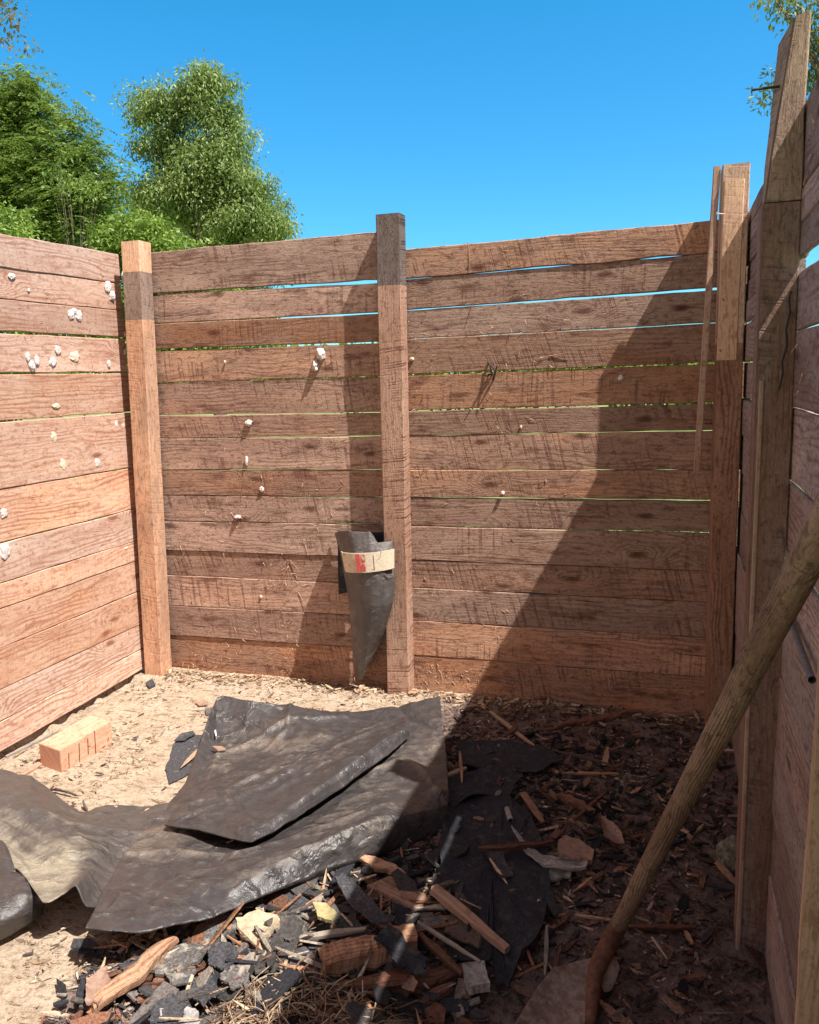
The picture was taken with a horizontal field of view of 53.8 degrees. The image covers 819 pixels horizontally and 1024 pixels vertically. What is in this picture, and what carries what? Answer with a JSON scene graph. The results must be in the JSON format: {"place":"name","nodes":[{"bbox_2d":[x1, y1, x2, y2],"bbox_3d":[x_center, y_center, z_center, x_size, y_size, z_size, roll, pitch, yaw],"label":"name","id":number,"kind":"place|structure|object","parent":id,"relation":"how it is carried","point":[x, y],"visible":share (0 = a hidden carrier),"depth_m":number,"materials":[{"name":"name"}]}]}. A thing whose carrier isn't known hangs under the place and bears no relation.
{"place":"outdoors","nodes":[
{"label":"outdoors","id":0,"kind":"place"},
{"bbox_2d":[0,667,774,1023],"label":"dirt floor","id":1,"kind":"structure","parent":0,"point":[144,783],"depth_m":2.75,"materials":[{"name":"sand"}]},
{"bbox_2d":[21,760,41,774],"bbox_3d":[-1.545,1.051,3.347,0.037,0.010,0.170,1,10,18],"label":"wood splinter","id":2,"kind":"object","parent":1,"relation":"on","point":[33,767],"visible":0.69,"depth_m":3.32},
{"bbox_2d":[5,730,58,757],"bbox_3d":[-1.659,1.020,3.560,0.020,0.018,0.289,2,10,23],"label":"stick","id":3,"kind":"object","parent":1,"relation":"on","point":[22,748],"visible":1,"depth_m":3.54,"materials":[{"name":"brown wood"}]},
{"bbox_2d":[50,788,78,795],"bbox_3d":[-1.333,1.077,3.108,0.159,0.019,0.010,2,10,24],"label":"twig","id":4,"kind":"object","parent":1,"relation":"on","point":[61,790],"visible":0.91,"depth_m":3.10,"materials":[{"name":"brown wood"}]},
{"bbox_2d":[39,715,111,772],"bbox_3d":[-1.421,0.995,3.454,0.140,0.115,0.323,2,10,21],"label":"timber block","id":5,"kind":"object","parent":1,"relation":"on","point":[62,751],"depth_m":3.39,"materials":[{"name":"brown wood"}]},
{"bbox_2d":[0,769,170,939],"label":"rubber sheet","id":6,"kind":"object","parent":1,"relation":"on","point":[53,846],"visible":0.88,"depth_m":2.61,"materials":[{"name":"rubber"}]},
{"bbox_2d":[0,234,171,751],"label":"plank wall","id":7,"kind":"structure","parent":1,"relation":"on","point":[84,610],"depth_m":3.89,"materials":[{"name":"beige wood"}]},
{"bbox_2d":[146,678,154,689],"bbox_3d":[-1.357,0.904,4.234,0.039,0.029,0.121,-6,11,-26],"label":"pebble","id":8,"kind":"object","parent":1,"relation":"on","point":[150,683],"visible":1,"depth_m":4.22,"materials":[{"name":"grey"}]},
{"bbox_2d":[136,976,169,1004],"bbox_3d":[-0.634,1.214,2.070,0.066,0.023,0.150,5,12,36],"label":"bark strip","id":9,"kind":"object","parent":1,"relation":"on","point":[141,999],"visible":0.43,"depth_m":2.06,"materials":[{"name":"red wood"}]},
{"bbox_2d":[160,1006,199,1023],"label":"shingle shard","id":10,"kind":"object","parent":1,"relation":"on","point":[189,1012],"visible":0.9,"depth_m":1.96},
{"bbox_2d":[148,993,188,1023],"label":"shingle shard","id":11,"kind":"object","parent":10,"relation":"on","point":[168,1002],"visible":0.93,"depth_m":1.97,"materials":[{"name":"stone"}]},
{"bbox_2d":[165,735,201,783],"bbox_3d":[-0.933,1.029,3.401,0.163,0.021,0.488,-3,9,-7],"label":"rubber scrap","id":12,"kind":"object","parent":1,"relation":"on","point":[181,753],"visible":0.69,"depth_m":3.39,"materials":[{"name":"grey"}]},
{"bbox_2d":[174,731,195,740],"bbox_3d":[-0.993,0.991,3.570,0.061,0.012,0.116,1,10,18],"label":"shingle scrap","id":13,"kind":"object","parent":12,"relation":"on","point":[184,736],"visible":1,"depth_m":3.57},
{"bbox_2d":[181,749,196,767],"bbox_3d":[-0.905,1.017,3.367,0.022,0.010,0.225,0,9,8],"label":"wood splinter","id":14,"kind":"object","parent":12,"relation":"on","point":[190,757],"visible":0.71,"depth_m":3.34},
{"bbox_2d":[195,699,207,705],"bbox_3d":[-1.019,0.935,3.953,0.049,0.009,0.084,-7,11,-28],"label":"bark flake","id":15,"kind":"object","parent":1,"relation":"on","point":[201,702],"visible":1,"depth_m":3.95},
{"bbox_2d":[205,707,211,715],"bbox_3d":[-0.955,0.951,3.851,0.034,0.017,0.077,-4,10,-16],"label":"pebble","id":16,"kind":"object","parent":1,"relation":"on","point":[207,711],"visible":0.77,"depth_m":3.85,"materials":[{"name":"grey"}]},
{"bbox_2d":[86,696,448,933],"bbox_3d":[-0.383,1.008,2.903,1.054,0.170,1.596,-2,9,0],"label":"rubber sheet","id":17,"kind":"object","parent":1,"relation":"on","point":[267,785],"visible":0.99,"depth_m":2.75,"materials":[{"name":"rubber"}]},
{"bbox_2d":[212,746,225,750],"bbox_3d":[-0.789,0.976,3.344,0.034,0.008,0.064,-9,12,-37],"label":"bark flake","id":18,"kind":"object","parent":17,"relation":"on","point":[219,748],"visible":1,"depth_m":3.34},
{"bbox_2d":[162,945,442,1023],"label":"bark fibres","id":19,"kind":"object","parent":1,"relation":"on","point":[264,1013],"visible":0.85,"depth_m":1.97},
{"bbox_2d":[19,805,591,1023],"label":"splinter litter","id":20,"kind":"object","parent":1,"relation":"on","point":[254,941],"visible":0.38,"depth_m":2.18,"materials":[{"name":"wood"}]},
{"bbox_2d":[53,790,625,1023],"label":"felt litter","id":21,"kind":"object","parent":1,"relation":"on","point":[291,927],"visible":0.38,"depth_m":2.15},
{"bbox_2d":[85,966,110,1005],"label":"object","id":22,"kind":"object","parent":21,"relation":"on","point":[97,980],"visible":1,"depth_m":2.07,"materials":[{"name":"pink stone"}]},
{"bbox_2d":[86,935,178,1013],"bbox_3d":[-0.703,1.191,2.089,0.069,0.065,0.270,6,12,39],"label":"split board","id":23,"kind":"object","parent":22,"relation":"on","point":[136,974],"visible":0.98,"depth_m":2.07,"materials":[{"name":"beige wood"}]},
{"bbox_2d":[118,956,139,971],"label":"shingle shard","id":24,"kind":"object","parent":21,"relation":"on","point":[126,963],"visible":0.34,"depth_m":2.14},
{"bbox_2d":[163,961,195,986],"bbox_3d":[-0.594,1.190,2.079,0.086,0.016,0.078,-2,9,-4],"label":"shingle shard","id":25,"kind":"object","parent":21,"relation":"on","point":[175,979],"visible":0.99,"depth_m":2.07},
{"bbox_2d":[150,913,238,976],"bbox_3d":[-0.557,1.169,2.176,0.098,0.038,0.274,6,12,39],"label":"shingle strip","id":26,"kind":"object","parent":21,"relation":"on","point":[195,954],"visible":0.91,"depth_m":2.15,"materials":[{"name":"stone"}]},
{"bbox_2d":[185,975,224,1007],"bbox_3d":[-0.516,1.198,2.022,0.078,0.030,0.125,-7,11,-32],"label":"shingle shard","id":27,"kind":"object","parent":21,"relation":"on","point":[203,999],"visible":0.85,"depth_m":2.02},
{"bbox_2d":[204,941,238,970],"bbox_3d":[-0.504,1.167,2.131,0.109,0.026,0.076,1,10,18],"label":"shingle shard","id":28,"kind":"object","parent":21,"relation":"on","point":[219,952],"visible":1,"depth_m":2.13,"materials":[{"name":"stone"}]},
{"bbox_2d":[220,964,250,990],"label":"shingle shard","id":29,"kind":"object","parent":21,"relation":"on","point":[233,971],"visible":0.99,"depth_m":2.06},
{"bbox_2d":[242,939,270,973],"bbox_3d":[-0.383,1.179,2.152,0.138,0.036,0.104,-4,10,-16],"label":"shingle shard","id":30,"kind":"object","parent":21,"relation":"on","point":[251,946],"visible":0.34,"depth_m":2.17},
{"bbox_2d":[236,910,279,942],"bbox_3d":[-0.426,1.146,2.235,0.127,0.032,0.112,1,10,18],"label":"crust chunk","id":31,"kind":"object","parent":21,"relation":"on","point":[248,921],"visible":0.69,"depth_m":2.25,"materials":[{"name":"beige"}]},
{"bbox_2d":[274,915,308,941],"bbox_3d":[-0.338,1.145,2.237,0.082,0.036,0.154,-7,11,-31],"label":"shingle shard","id":32,"kind":"object","parent":21,"relation":"on","point":[285,918],"visible":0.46,"depth_m":2.22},
{"bbox_2d":[281,881,333,914],"bbox_3d":[-0.293,1.131,2.370,0.173,0.032,0.142,-7,11,-27],"label":"shingle shard","id":33,"kind":"object","parent":21,"relation":"on","point":[303,899],"visible":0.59,"depth_m":2.37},
{"bbox_2d":[312,902,336,922],"bbox_3d":[-0.238,1.109,2.240,0.049,0.025,0.115,-7,11,-30],"label":"foam scrap","id":34,"kind":"object","parent":21,"relation":"on","point":[326,912],"visible":1,"depth_m":2.23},
{"bbox_2d":[305,919,346,952],"bbox_3d":[-0.229,1.155,2.219,0.124,0.034,0.146,-6,10,-24],"label":"shingle shard","id":35,"kind":"object","parent":21,"relation":"on","point":[314,947],"visible":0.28,"depth_m":2.23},
{"bbox_2d":[299,927,365,939],"bbox_3d":[-0.206,1.133,2.173,0.180,0.028,0.021,-2,9,-2],"label":"stick","id":36,"kind":"object","parent":35,"relation":"on","point":[331,933],"visible":0.98,"depth_m":2.17,"materials":[{"name":"grey wood"}]},
{"bbox_2d":[339,920,372,938],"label":"shingle shard","id":37,"kind":"object","parent":21,"relation":"on","point":[356,923],"visible":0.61,"depth_m":2.20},
{"bbox_2d":[334,872,387,924],"bbox_3d":[-0.147,1.086,2.271,0.055,0.022,0.262,-8,11,-33],"label":"shingle strip","id":38,"kind":"object","parent":21,"relation":"on","point":[358,898],"visible":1,"depth_m":2.26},
{"bbox_2d":[359,855,405,874],"bbox_3d":[-0.081,1.083,2.469,0.176,0.024,0.054,3,11,28],"label":"split board","id":39,"kind":"object","parent":21,"relation":"on","point":[376,864],"visible":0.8,"depth_m":2.46,"materials":[{"name":"orange wood"}]},
{"bbox_2d":[367,876,431,911],"bbox_3d":[-0.028,1.125,2.349,0.190,0.056,0.080,6,12,38],"label":"timber offcut","id":40,"kind":"object","parent":21,"relation":"on","point":[386,887],"visible":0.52,"depth_m":2.33,"materials":[{"name":"brown wood"}]},
{"bbox_2d":[393,904,435,937],"bbox_3d":[0.008,1.126,2.226,0.156,0.023,0.096,7,13,42],"label":"shingle shard","id":41,"kind":"object","parent":21,"relation":"on","point":[399,919],"visible":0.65,"depth_m":2.25,"materials":[{"name":"black stone"}]},
{"bbox_2d":[43,825,642,1023],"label":"debris pile","id":42,"kind":"object","parent":1,"relation":"on","point":[110,964],"visible":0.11,"depth_m":2.12,"materials":[{"name":"wood"}]},
{"bbox_2d":[462,960,489,994],"bbox_3d":[0.168,1.170,2.031,0.061,0.033,0.086,-3,9,-7],"label":"slate chunk","id":43,"kind":"object","parent":42,"relation":"on","point":[476,979],"visible":1,"depth_m":2.02,"materials":[{"name":"stone"}]},
{"bbox_2d":[417,920,480,962],"bbox_3d":[0.100,1.118,2.105,0.209,0.023,0.010,7,12,41],"label":"stick","id":44,"kind":"object","parent":43,"relation":"on","point":[446,940],"visible":1,"depth_m":2.10,"materials":[{"name":"grey wood"}]},
{"bbox_2d":[2,669,696,1023],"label":"sand litter","id":45,"kind":"object","parent":1,"relation":"on","point":[567,898],"visible":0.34,"depth_m":3.19,"materials":[{"name":"wood"}]},
{"bbox_2d":[317,923,420,978],"bbox_3d":[-0.106,1.147,2.113,0.272,0.071,0.087,-4,10,-14],"label":"bark log","id":46,"kind":"object","parent":1,"relation":"on","point":[342,956],"visible":0.8,"depth_m":2.08,"materials":[{"name":"orange wood"}]},
{"bbox_2d":[373,924,430,977],"bbox_3d":[-0.017,1.114,2.047,0.069,0.039,0.180,-11,13,-43],"label":"tar scrap","id":47,"kind":"object","parent":46,"relation":"on","point":[392,941],"visible":1,"depth_m":2.06,"materials":[{"name":"black paper"}]},
{"bbox_2d":[383,866,421,886],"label":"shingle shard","id":48,"kind":"object","parent":1,"relation":"on","point":[414,878],"visible":0.15,"depth_m":2.44,"materials":[{"name":"black stone"}]},
{"bbox_2d":[40,696,770,1023],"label":"mulch litter","id":49,"kind":"object","parent":1,"relation":"on","point":[655,974],"visible":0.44,"depth_m":2.40,"materials":[{"name":"wood"}]},
{"bbox_2d":[351,963,462,997],"bbox_3d":[0.000,1.183,2.039,0.297,0.047,0.074,-2,9,-3],"label":"bark log","id":50,"kind":"object","parent":1,"relation":"on","point":[393,980],"visible":0.72,"depth_m":2.02,"materials":[{"name":"red wood"}]},
{"bbox_2d":[402,975,417,991],"bbox_3d":[0.006,1.165,1.992,0.030,0.014,0.046,4,11,30],"label":"bark flake","id":51,"kind":"object","parent":50,"relation":"on","point":[410,983],"visible":1,"depth_m":1.99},
{"bbox_2d":[418,932,462,976],"bbox_3d":[0.080,1.141,2.091,0.023,0.019,0.179,-9,12,-36],"label":"bark strip","id":52,"kind":"object","parent":50,"relation":"on","point":[438,951],"visible":0.99,"depth_m":2.08,"materials":[{"name":"red wood"}]},
{"bbox_2d":[418,997,433,1018],"bbox_3d":[0.060,1.208,1.974,0.071,0.020,0.085,-3,10,-10],"label":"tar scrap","id":53,"kind":"object","parent":1,"relation":"on","point":[422,1010],"visible":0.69,"depth_m":1.95,"materials":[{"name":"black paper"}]},
{"bbox_2d":[154,667,704,730],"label":"edge litter","id":54,"kind":"object","parent":1,"relation":"on","point":[493,698],"visible":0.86,"depth_m":3.97,"materials":[{"name":"wood"}]},
{"bbox_2d":[424,1002,445,1023],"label":"bark flake","id":55,"kind":"object","parent":1,"relation":"on","point":[436,1011],"visible":1,"depth_m":1.95,"materials":[{"name":"wood"}]},
{"bbox_2d":[422,981,453,1005],"bbox_3d":[0.070,1.190,1.997,0.090,0.022,0.031,-7,11,-28],"label":"bark strip","id":56,"kind":"object","parent":1,"relation":"on","point":[444,990],"visible":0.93,"depth_m":1.99,"materials":[{"name":"red wood"}]},
{"bbox_2d":[446,734,460,738],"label":"stick","id":57,"kind":"object","parent":1,"relation":"on","point":[456,735],"visible":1,"depth_m":3.49,"materials":[{"name":"brown wood"}]},
{"bbox_2d":[448,766,466,776],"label":"stick","id":58,"kind":"object","parent":1,"relation":"on","point":[453,772],"visible":0.78,"depth_m":3.10,"materials":[{"name":"brown wood"}]},
{"bbox_2d":[453,1003,464,1023],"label":"pebble","id":59,"kind":"object","parent":1,"relation":"on","point":[459,1014],"visible":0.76,"depth_m":1.94,"materials":[{"name":"grey"}]},
{"bbox_2d":[444,913,481,949],"bbox_3d":[0.151,1.146,2.212,0.121,0.061,0.170,1,10,18],"label":"timber offcut","id":60,"kind":"object","parent":1,"relation":"on","point":[462,934],"visible":0.59,"depth_m":2.17,"materials":[{"name":"brown wood"}]},
{"bbox_2d":[448,764,523,808],"bbox_3d":[0.252,1.018,3.012,0.407,0.048,0.232,-7,11,-28],"label":"tar sheet","id":61,"kind":"object","parent":1,"relation":"on","point":[487,775],"visible":0.91,"depth_m":3.05,"materials":[{"name":"black paper"}]},
{"bbox_2d":[459,751,462,783],"bbox_3d":[0.199,0.990,3.138,0.015,0.009,0.260,-1,9,2],"label":"wood splinter","id":62,"kind":"object","parent":61,"relation":"on","point":[461,767],"visible":1,"depth_m":3.13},
{"bbox_2d":[438,785,550,988],"bbox_3d":[0.259,1.084,2.510,0.345,0.058,1.006,-1,9,6],"label":"tar sheet","id":63,"kind":"object","parent":1,"relation":"on","point":[516,919],"visible":0.78,"depth_m":2.44,"materials":[{"name":"black paper"}]},
{"bbox_2d":[430,884,509,953],"bbox_3d":[0.164,1.111,2.213,0.033,0.069,0.277,-11,13,-43],"label":"wood stake","id":64,"kind":"object","parent":63,"relation":"on","point":[448,901],"visible":1,"depth_m":2.21,"materials":[{"name":"wood"}]},
{"bbox_2d":[486,850,513,878],"bbox_3d":[0.277,1.081,2.480,0.055,0.018,0.143,-3,9,-7],"label":"tar scrap","id":65,"kind":"object","parent":63,"relation":"on","point":[497,859],"visible":0.94,"depth_m":2.48,"materials":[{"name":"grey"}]},
{"bbox_2d":[504,806,513,822],"bbox_3d":[0.344,1.048,2.796,0.020,0.027,0.093,-2,9,-1],"label":"plastic cap","id":66,"kind":"object","parent":63,"relation":"on","point":[508,813],"visible":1,"depth_m":2.79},
{"bbox_2d":[478,839,553,850],"bbox_3d":[0.340,1.061,2.566,0.252,0.026,0.027,-3,10,-11],"label":"bark strip","id":67,"kind":"object","parent":63,"relation":"on","point":[518,845],"visible":1,"depth_m":2.56,"materials":[{"name":"red wood"}]},
{"bbox_2d":[511,825,587,871],"bbox_3d":[0.418,1.070,2.536,0.286,0.044,0.107,5,12,36],"label":"peeled bark","id":68,"kind":"object","parent":63,"relation":"on","point":[563,863],"visible":0.97,"depth_m":2.49,"materials":[{"name":"wood"}]},
{"bbox_2d":[456,739,559,772],"bbox_3d":[0.391,0.987,3.276,0.437,0.030,0.286,1,10,18],"label":"tar sheet","id":69,"kind":"object","parent":1,"relation":"on","point":[525,758],"visible":0.97,"depth_m":3.27,"materials":[{"name":"rubber"}]},
{"bbox_2d":[489,711,534,745],"bbox_3d":[0.447,0.952,3.559,0.020,0.029,0.427,-5,10,-18],"label":"stick","id":70,"kind":"object","parent":1,"relation":"on","point":[509,726],"visible":0.96,"depth_m":3.57,"materials":[{"name":"brown wood"}]},
{"bbox_2d":[520,792,544,822],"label":"wood strip","id":71,"kind":"object","parent":1,"relation":"on","point":[531,805],"visible":1,"depth_m":2.84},
{"bbox_2d":[544,925,548,976],"bbox_3d":[0.362,1.159,2.138,0.012,0.022,0.174,0,10,11],"label":"stick","id":72,"kind":"object","parent":1,"relation":"on","point":[546,942],"visible":0.99,"depth_m":2.14,"materials":[{"name":"grey wood"}]},
{"bbox_2d":[552,945,561,968],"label":"stick","id":73,"kind":"object","parent":1,"relation":"on","point":[556,960],"visible":0.69,"depth_m":2.11,"materials":[{"name":"red wood"}]},
{"bbox_2d":[549,868,571,881],"bbox_3d":[0.462,1.100,2.461,0.091,0.022,0.058,-2,9,-5],"label":"peeled bark","id":74,"kind":"object","parent":1,"relation":"on","point":[556,874],"visible":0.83,"depth_m":2.45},
{"bbox_2d":[551,911,572,929],"bbox_3d":[0.428,1.140,2.254,0.020,0.022,0.114,7,12,41],"label":"wood chip","id":75,"kind":"object","parent":1,"relation":"on","point":[564,919],"visible":1,"depth_m":2.25,"materials":[{"name":"brown wood"}]},
{"bbox_2d":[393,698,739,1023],"bbox_3d":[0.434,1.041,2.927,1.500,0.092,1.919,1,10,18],"label":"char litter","id":76,"kind":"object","parent":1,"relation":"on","point":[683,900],"visible":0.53,"depth_m":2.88,"materials":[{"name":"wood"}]},
{"bbox_2d":[555,792,594,812],"bbox_3d":[0.592,1.036,2.880,0.048,0.024,0.172,-8,11,-33],"label":"bark strip","id":77,"kind":"object","parent":1,"relation":"on","point":[579,804],"visible":0.94,"depth_m":2.87,"materials":[{"name":"red wood"}]},
{"bbox_2d":[558,835,594,864],"bbox_3d":[0.526,1.075,2.564,0.115,0.037,0.135,1,10,18],"label":"bark slab","id":78,"kind":"object","parent":1,"relation":"on","point":[576,850],"depth_m":2.56,"materials":[{"name":"wood"}]},
{"bbox_2d":[573,791,606,820],"bbox_3d":[0.640,1.037,2.854,0.015,0.019,0.260,6,12,37],"label":"wood splinter","id":79,"kind":"object","parent":1,"relation":"on","point":[584,810],"visible":1,"depth_m":2.84,"materials":[{"name":"brown wood"}]},
{"bbox_2d":[562,771,618,775],"bbox_3d":[0.698,1.011,3.122,0.219,0.011,0.018,-1,9,6],"label":"wood splinter","id":80,"kind":"object","parent":1,"relation":"on","point":[588,773],"visible":1,"depth_m":3.12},
{"bbox_2d":[557,751,624,772],"bbox_3d":[0.719,0.988,3.211,0.294,0.022,0.017,6,12,38],"label":"stick","id":81,"kind":"object","parent":1,"relation":"on","point":[587,758],"visible":1,"depth_m":3.20,"materials":[{"name":"brown wood"}]},
{"bbox_2d":[575,914,610,920],"bbox_3d":[0.517,1.139,2.270,0.104,0.010,0.010,0,10,10],"label":"stick","id":82,"kind":"object","parent":1,"relation":"on","point":[592,917],"visible":0.95,"depth_m":2.27,"materials":[{"name":"beige wood"}]},
{"bbox_2d":[552,709,643,728],"bbox_3d":[0.854,0.932,3.640,0.475,0.030,0.067,-5,10,-19],"label":"bark strip","id":83,"kind":"object","parent":1,"relation":"on","point":[596,719],"visible":0.99,"depth_m":3.62,"materials":[{"name":"red wood"}]},
{"bbox_2d":[602,746,608,765],"bbox_3d":[0.788,0.977,3.236,0.025,0.008,0.158,1,10,18],"label":"wood chip","id":84,"kind":"object","parent":1,"relation":"on","point":[606,757],"visible":1,"depth_m":3.22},
{"bbox_2d":[601,816,624,844],"bbox_3d":[0.668,1.052,2.659,0.064,0.033,0.140,-1,9,6],"label":"bark flake","id":85,"kind":"object","parent":1,"relation":"on","point":[612,832],"visible":1,"depth_m":2.66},
{"bbox_2d":[628,923,697,930],"bbox_3d":[0.707,1.159,2.255,0.198,0.029,0.022,-2,9,-4],"label":"stick","id":86,"kind":"object","parent":1,"relation":"on","point":[661,927],"visible":0.99,"depth_m":2.25,"materials":[{"name":"red wood"}]},
{"bbox_2d":[515,491,818,1023],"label":"shovel","id":87,"kind":"object","parent":1,"relation":"on","point":[568,993],"visible":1,"depth_m":1.51,"materials":[{"name":"brown wood"}]},
{"bbox_2d":[684,931,693,944],"bbox_3d":[0.771,1.175,2.230,0.016,0.013,0.044,-2,9,-3],"label":"wood chip","id":88,"kind":"object","parent":1,"relation":"on","point":[688,936],"visible":1,"depth_m":2.23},
{"bbox_2d":[698,871,705,888],"bbox_3d":[0.902,1.134,2.489,0.023,0.018,0.072,1,10,18],"label":"wood chip","id":89,"kind":"object","parent":1,"relation":"on","point":[702,880],"visible":1,"depth_m":2.48,"materials":[{"name":"brown wood"}]},
{"bbox_2d":[714,860,734,884],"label":"bark strip","id":90,"kind":"object","parent":1,"relation":"on","point":[724,870],"visible":0.92,"depth_m":2.49,"materials":[{"name":"orange wood"}]},
{"bbox_2d":[716,835,736,874],"bbox_3d":[1.028,1.092,2.549,0.113,0.154,0.084,-2,9,-5],"label":"mossy stone","id":91,"kind":"object","parent":1,"relation":"on","point":[726,853],"visible":0.34,"depth_m":2.53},
{"bbox_2d":[693,10,818,1023],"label":"plank wall","id":92,"kind":"structure","parent":1,"relation":"on","point":[765,439],"depth_m":2.00,"materials":[{"name":"brown wood"}]},
{"bbox_2d":[778,291,791,389],"bbox_3d":[0.892,-0.406,1.921,0.020,0.231,0.004,1,10,18],"label":"cord","id":93,"kind":"object","parent":92,"relation":"hanging from","point":[786,337],"visible":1,"depth_m":1.92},
{"bbox_2d":[790,622,815,683],"bbox_3d":[0.805,0.275,1.668,0.014,0.020,0.388,2,10,19],"label":"steel pipe","id":94,"kind":"object","parent":92,"relation":"attached to","point":[807,667],"visible":0.75,"depth_m":1.60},
{"bbox_2d":[794,642,818,1023],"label":"wood strip","id":95,"kind":"object","parent":92,"relation":"attached to","point":[807,1004],"visible":1,"depth_m":1.35,"materials":[{"name":"wood"}]},
{"bbox_2d":[3,402,813,541],"bbox_3d":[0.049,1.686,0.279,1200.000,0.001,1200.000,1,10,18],"label":"ground","id":96,"kind":"structure","parent":0,"point":[380,435],"depth_m":23.76,"materials":[{"name":"green plant"}]},
{"bbox_2d":[0,0,42,55],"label":"tree branch","id":97,"kind":"object","parent":96,"relation":"on","point":[11,18],"visible":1,"depth_m":7.90,"materials":[{"name":"green plant"}]},
{"bbox_2d":[0,195,123,421],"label":"leafy bush","id":98,"kind":"object","parent":96,"relation":"on","point":[11,224],"visible":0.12,"depth_m":10.52,"materials":[{"name":"green plant"}]},
{"bbox_2d":[32,152,114,415],"bbox_3d":[-5.772,-3.423,14.532,1.407,5.759,0.915,1,10,18],"label":"young tree","id":99,"kind":"object","parent":96,"relation":"on","point":[71,183],"visible":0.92,"depth_m":14.15,"materials":[{"name":"green plant"}]},
{"bbox_2d":[0,55,148,417],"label":"walnut tree","id":100,"kind":"object","parent":96,"relation":"on","point":[32,141],"visible":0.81,"depth_m":18.89,"materials":[{"name":"green plant"}]},
{"bbox_2d":[2,174,293,413],"bbox_3d":[-8.851,-6.036,24.284,11.897,7.940,4.488,1,10,18],"label":"dark tree","id":101,"kind":"object","parent":96,"relation":"on","point":[185,239],"visible":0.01,"depth_m":22.73,"materials":[{"name":"green plant"}]},
{"bbox_2d":[76,205,247,382],"bbox_3d":[-3.511,-2.153,11.360,2.900,4.166,1.333,1,10,18],"label":"leafy bush","id":102,"kind":"object","parent":96,"relation":"on","point":[134,226],"visible":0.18,"depth_m":10.94,"materials":[{"name":"green plant"}]},
{"bbox_2d":[108,49,304,469],"bbox_3d":[-3.715,-4.516,15.297,3.718,7.556,2.011,1,10,18],"label":"leafy tree","id":103,"kind":"object","parent":96,"relation":"on","point":[210,187],"visible":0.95,"depth_m":14.66,"materials":[{"name":"green plant"}]},
{"bbox_2d":[0,496,818,593],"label":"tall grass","id":104,"kind":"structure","parent":96,"relation":"on","point":[455,526],"depth_m":7.30,"materials":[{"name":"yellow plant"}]},
{"bbox_2d":[1,325,818,413],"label":"distant hedge","id":105,"kind":"object","parent":96,"relation":"on","point":[471,373],"visible":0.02,"depth_m":29.24,"materials":[{"name":"green plant"}]},
{"bbox_2d":[151,213,748,714],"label":"plank wall","id":106,"kind":"structure","parent":96,"relation":"on","point":[535,589],"depth_m":3.82,"materials":[{"name":"brown wood"}]},
{"bbox_2d":[335,530,393,679],"bbox_3d":[-0.227,0.473,3.956,0.355,0.794,0.208,1,10,18],"label":"rubber sheath","id":107,"kind":"object","parent":106,"relation":"hanging from","point":[366,572],"visible":1,"depth_m":3.88,"materials":[{"name":"black rubber"}]},
{"bbox_2d":[745,0,818,115],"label":"tree branch","id":108,"kind":"object","parent":96,"relation":"on","point":[813,61],"visible":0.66,"depth_m":5.07,"materials":[{"name":"green plant"}]},
{"bbox_2d":[0,0,818,373],"label":"sky","id":109,"kind":"structure","parent":0,"point":[471,121],"materials":[{"name":"blue"}]}
]}

